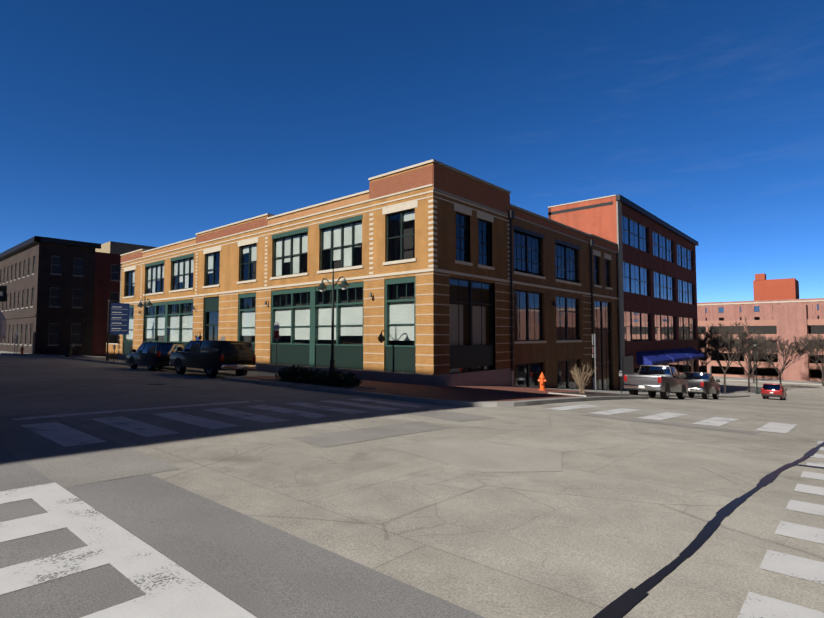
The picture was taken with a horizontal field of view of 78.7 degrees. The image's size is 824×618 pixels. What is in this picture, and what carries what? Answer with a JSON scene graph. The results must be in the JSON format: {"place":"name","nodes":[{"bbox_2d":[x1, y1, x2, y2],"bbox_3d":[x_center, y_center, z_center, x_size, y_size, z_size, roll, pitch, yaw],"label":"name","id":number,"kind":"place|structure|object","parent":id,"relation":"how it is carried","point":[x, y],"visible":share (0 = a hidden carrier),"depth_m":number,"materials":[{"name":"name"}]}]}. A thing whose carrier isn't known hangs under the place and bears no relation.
{"place":"outdoors","nodes":[
{"label":"outdoors","id":0,"kind":"place"},
{"bbox_2d":[0,310,6,343],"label":"globe","id":1,"kind":"object","parent":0,"point":[3,321],"visible":1,"depth_m":9.58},
{"bbox_2d":[6,256,118,343],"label":"windows","id":2,"kind":"structure","parent":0,"point":[54,301],"depth_m":63.31,"materials":[{"name":"black glass"}]},
{"bbox_2d":[109,303,129,334],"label":"sign","id":3,"kind":"object","parent":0,"point":[124,319],"visible":1,"depth_m":44.86,"materials":[{"name":"blue metal"}]},
{"bbox_2d":[95,241,157,253],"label":"background building","id":4,"kind":"structure","parent":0,"point":[112,247],"depth_m":70.02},
{"bbox_2d":[126,340,255,370],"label":"parked suvs","id":5,"kind":"object","parent":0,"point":[244,351],"visible":0.79,"depth_m":26.70,"materials":[{"name":"black"}]},
{"bbox_2d":[0,446,484,617],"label":"asphalt","id":6,"kind":"structure","parent":0,"point":[256,568],"depth_m":3.97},
{"bbox_2d":[123,209,415,366],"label":"window frames","id":7,"kind":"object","parent":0,"point":[314,305],"visible":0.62,"depth_m":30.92,"materials":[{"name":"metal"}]},
{"bbox_2d":[0,292,592,357],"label":"furniture sign","id":8,"kind":"object","parent":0,"point":[276,326],"depth_m":34.94,"materials":[{"name":"metal"}]},
{"bbox_2d":[118,273,591,365],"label":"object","id":9,"kind":"object","parent":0,"point":[379,316],"visible":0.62,"depth_m":27.65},
{"bbox_2d":[106,162,619,389],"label":"brick facade","id":10,"kind":"structure","parent":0,"point":[230,265],"depth_m":33.96,"materials":[{"name":"beige brick"}]},
{"bbox_2d":[92,204,698,392],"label":"brick wall","id":11,"kind":"structure","parent":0,"point":[105,286],"depth_m":58.75,"materials":[{"name":"red brick"}]},
{"bbox_2d":[636,348,704,364],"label":"blue awning","id":12,"kind":"object","parent":11,"relation":"attached to","point":[655,357],"visible":1,"depth_m":51.97,"materials":[{"name":"blue fabric"}]},
{"bbox_2d":[221,337,594,389],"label":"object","id":13,"kind":"object","parent":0,"point":[512,376],"visible":0.29,"depth_m":37.63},
{"bbox_2d":[0,351,821,401],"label":"sidewalk","id":14,"kind":"structure","parent":0,"point":[254,373],"depth_m":33.85,"materials":[{"name":"grey concrete"}]},
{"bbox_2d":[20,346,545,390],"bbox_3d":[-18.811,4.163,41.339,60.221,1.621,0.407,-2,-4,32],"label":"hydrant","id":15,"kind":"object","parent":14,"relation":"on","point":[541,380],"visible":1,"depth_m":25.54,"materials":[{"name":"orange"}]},
{"bbox_2d":[14,322,711,395],"bbox_3d":[-9.705,4.126,31.737,75.046,7.000,43.972,0,-3,5],"label":"galvanised furniture","id":16,"kind":"object","parent":14,"relation":"on","point":[593,348],"visible":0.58,"depth_m":26.36,"materials":[{"name":"grey metal"}]},
{"bbox_2d":[0,286,6,301],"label":"traffic signal","id":17,"kind":"object","parent":16,"relation":"attached to","point":[3,289],"visible":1,"depth_m":9.55,"materials":[{"name":"black metal"}]},
{"bbox_2d":[137,268,758,393],"bbox_3d":[20.075,5.176,46.726,22.325,11.752,81.105,-6,-7,63],"label":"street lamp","id":18,"kind":"object","parent":14,"relation":"on","point":[323,285],"visible":0.75,"depth_m":23.55,"materials":[{"name":"black metal"}]},
{"bbox_2d":[138,286,755,345],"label":"wall lamps","id":19,"kind":"object","parent":18,"relation":"attached to","point":[342,287],"visible":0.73,"depth_m":24.03,"materials":[{"name":"black metal"}]},
{"bbox_2d":[209,201,612,276],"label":"window","id":20,"kind":"structure","parent":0,"point":[391,252],"depth_m":45.16,"materials":[{"name":"black glass"}]},
{"bbox_2d":[0,354,823,617],"bbox_3d":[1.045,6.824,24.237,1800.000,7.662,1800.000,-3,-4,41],"label":"road","id":21,"kind":"structure","parent":0,"point":[612,511],"depth_m":6.36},
{"bbox_2d":[0,409,761,486],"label":"road patch","id":22,"kind":"object","parent":21,"relation":"on","point":[68,466],"visible":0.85,"depth_m":8.21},
{"bbox_2d":[65,299,698,394],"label":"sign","id":23,"kind":"object","parent":21,"relation":"on","point":[68,351],"visible":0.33,"depth_m":44.35,"materials":[{"name":"black"}]},
{"bbox_2d":[0,353,821,406],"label":"kerb","id":24,"kind":"structure","parent":21,"relation":"on","point":[477,404],"depth_m":20.12,"materials":[{"name":"grey concrete"}]},
{"bbox_2d":[264,379,626,394],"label":"mulch","id":25,"kind":"object","parent":24,"relation":"on","point":[577,393],"visible":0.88,"depth_m":22.11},
{"bbox_2d":[570,363,596,392],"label":"ornamental grass","id":26,"kind":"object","parent":25,"relation":"on","point":[577,378],"depth_m":22.90,"materials":[{"name":"brown plant"}]},
{"bbox_2d":[145,384,750,471],"bbox_3d":[2.612,2.975,15.028,23.945,0.884,17.087,1,-3,-12],"label":"concrete patch","id":27,"kind":"object","parent":21,"relation":"on","point":[477,456],"visible":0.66,"depth_m":8.40,"materials":[{"name":"grey concrete"}]},
{"bbox_2d":[130,364,785,399],"bbox_3d":[16.286,6.586,39.248,18.952,6.279,68.900,-7,-7,66],"label":"car tire","id":28,"kind":"object","parent":21,"relation":"on","point":[214,373],"visible":0.46,"depth_m":30.74,"materials":[{"name":"black rubber"}]},
{"bbox_2d":[129,347,786,396],"bbox_3d":[16.360,6.098,39.420,69.835,6.754,19.678,1,-3,-24],"label":"black car plastic","id":29,"kind":"object","parent":28,"relation":"attached to","point":[209,365],"visible":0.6,"depth_m":30.66,"materials":[{"name":"black plastic"}]},
{"bbox_2d":[131,364,785,397],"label":"wheel rims","id":30,"kind":"object","parent":28,"relation":"in","point":[208,372],"visible":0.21,"depth_m":28.46,"materials":[{"name":"silver metal"}]},
{"bbox_2d":[237,365,772,392],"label":"license plates","id":31,"kind":"object","parent":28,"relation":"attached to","point":[241,367],"visible":0.65,"depth_m":27.02,"materials":[{"name":"white metal"}]},
{"bbox_2d":[170,364,702,391],"bbox_3d":[6.236,4.649,30.741,39.927,3.139,10.583,1,-3,-16],"label":"car chrome","id":32,"kind":"object","parent":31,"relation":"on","point":[634,386],"visible":0.52,"depth_m":27.59,"materials":[{"name":"white metal"}]},
{"bbox_2d":[132,211,823,389],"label":"interior","id":33,"kind":"object","parent":21,"relation":"on","point":[760,371],"visible":0.02,"depth_m":33.50,"materials":[{"name":"black"}]},
{"bbox_2d":[142,195,368,256],"bbox_3d":[-14.171,-5.659,38.195,31.396,0.300,0.045,-3,-4,41],"label":"tan frieze","id":34,"kind":"object","parent":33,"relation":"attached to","point":[328,207],"visible":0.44,"depth_m":31.88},
{"bbox_2d":[126,211,414,341],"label":"window blinds","id":35,"kind":"object","parent":33,"relation":"attached to","point":[359,322],"depth_m":31.62,"materials":[{"name":"white fabric"}]},
{"bbox_2d":[123,341,493,372],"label":"storefront base panels","id":36,"kind":"object","parent":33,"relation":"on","point":[400,359],"visible":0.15,"depth_m":28.36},
{"bbox_2d":[121,165,617,262],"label":"parapet","id":37,"kind":"structure","parent":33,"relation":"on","point":[440,178],"depth_m":27.68,"materials":[{"name":"red brick"}]},
{"bbox_2d":[0,194,818,392],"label":"black static frame","id":38,"kind":"object","parent":33,"relation":"attached to","point":[626,202],"visible":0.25,"depth_m":38.19,"materials":[{"name":"black metal"}]},
{"bbox_2d":[622,215,818,340],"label":"windows","id":39,"kind":"structure","parent":38,"relation":"on","point":[635,284],"depth_m":53.64,"materials":[{"name":"blue glass"}]},
{"bbox_2d":[449,304,485,345],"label":"window blinds","id":40,"kind":"object","parent":33,"relation":"attached to","point":[454,321],"depth_m":27.21,"materials":[{"name":"grey fabric"}]},
{"bbox_2d":[275,315,823,393],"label":"vegetation","id":41,"kind":"object","parent":21,"relation":"on","point":[742,341],"depth_m":73.95,"materials":[{"name":"brown plant"}]},
{"bbox_2d":[592,442,823,617],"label":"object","id":42,"kind":"object","parent":21,"relation":"on","point":[622,604],"visible":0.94,"depth_m":4.32,"materials":[{"name":"black asphalt"}]},
{"bbox_2d":[761,384,786,397],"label":"red car","id":43,"kind":"object","parent":21,"relation":"on","point":[776,392],"visible":0.62,"depth_m":57.68,"materials":[{"name":"red metal"}]},
{"bbox_2d":[136,341,784,390],"bbox_3d":[16.121,5.506,39.358,67.876,6.229,17.696,1,-3,-24],"label":"car glass","id":44,"kind":"object","parent":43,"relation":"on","point":[166,348],"visible":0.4,"depth_m":31.17,"materials":[{"name":"black glass"}]},
{"bbox_2d":[624,365,687,392],"bbox_3d":[14.786,4.294,30.296,2.000,1.811,5.849,-3,-4,41],"label":"pickup truck","id":45,"kind":"object","parent":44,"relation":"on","point":[676,384],"visible":0.71,"depth_m":28.48,"materials":[{"name":"grey metal"}]},
{"bbox_2d":[683,372,719,393],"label":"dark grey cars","id":46,"kind":"object","parent":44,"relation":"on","point":[712,386],"visible":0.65,"depth_m":36.37,"materials":[{"name":"grey metal"}]},
{"bbox_2d":[0,159,823,617],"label":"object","id":47,"kind":"object","parent":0,"point":[122,548],"depth_m":25.00,"materials":[{"name":"white paint"}]},
{"bbox_2d":[0,0,823,302],"label":"sky","id":48,"kind":"structure","parent":0,"point":[154,123],"materials":[{"name":"blue"}]},
{"bbox_2d":[238,376,634,400],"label":"red paving","id":49,"kind":"structure","parent":0,"point":[485,393],"depth_m":20.70,"materials":[{"name":"red brick"}]},
{"bbox_2d":[156,351,781,391],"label":"vehicle lights","id":50,"kind":"object","parent":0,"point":[158,353],"visible":0.69,"depth_m":28.69,"materials":[{"name":"red plastic"}]},
{"bbox_2d":[433,162,598,374],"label":"brick wall","id":51,"kind":"structure","parent":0,"point":[445,236],"depth_m":26.92,"materials":[{"name":"brown brick"}]},
{"bbox_2d":[465,206,619,390],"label":"brick wall","id":52,"kind":"structure","parent":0,"point":[550,353],"depth_m":35.28,"materials":[{"name":"brown brick"}]},
{"bbox_2d":[551,196,616,242],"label":"brick wall","id":53,"kind":"structure","parent":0,"point":[601,222],"depth_m":45.99,"materials":[{"name":"red brick"}]},
{"bbox_2d":[697,298,823,380],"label":"building","id":54,"kind":"structure","parent":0,"point":[790,318],"depth_m":105.27,"materials":[{"name":"pink concrete"}]},
{"bbox_2d":[698,319,823,380],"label":"parking garage","id":55,"kind":"structure","parent":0,"point":[763,323],"depth_m":109.80,"materials":[{"name":"pink concrete"}]},
{"bbox_2d":[753,273,798,300],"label":"rooftop structure","id":56,"kind":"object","parent":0,"point":[774,289],"depth_m":154.75,"materials":[{"name":"brick"}]}
]}

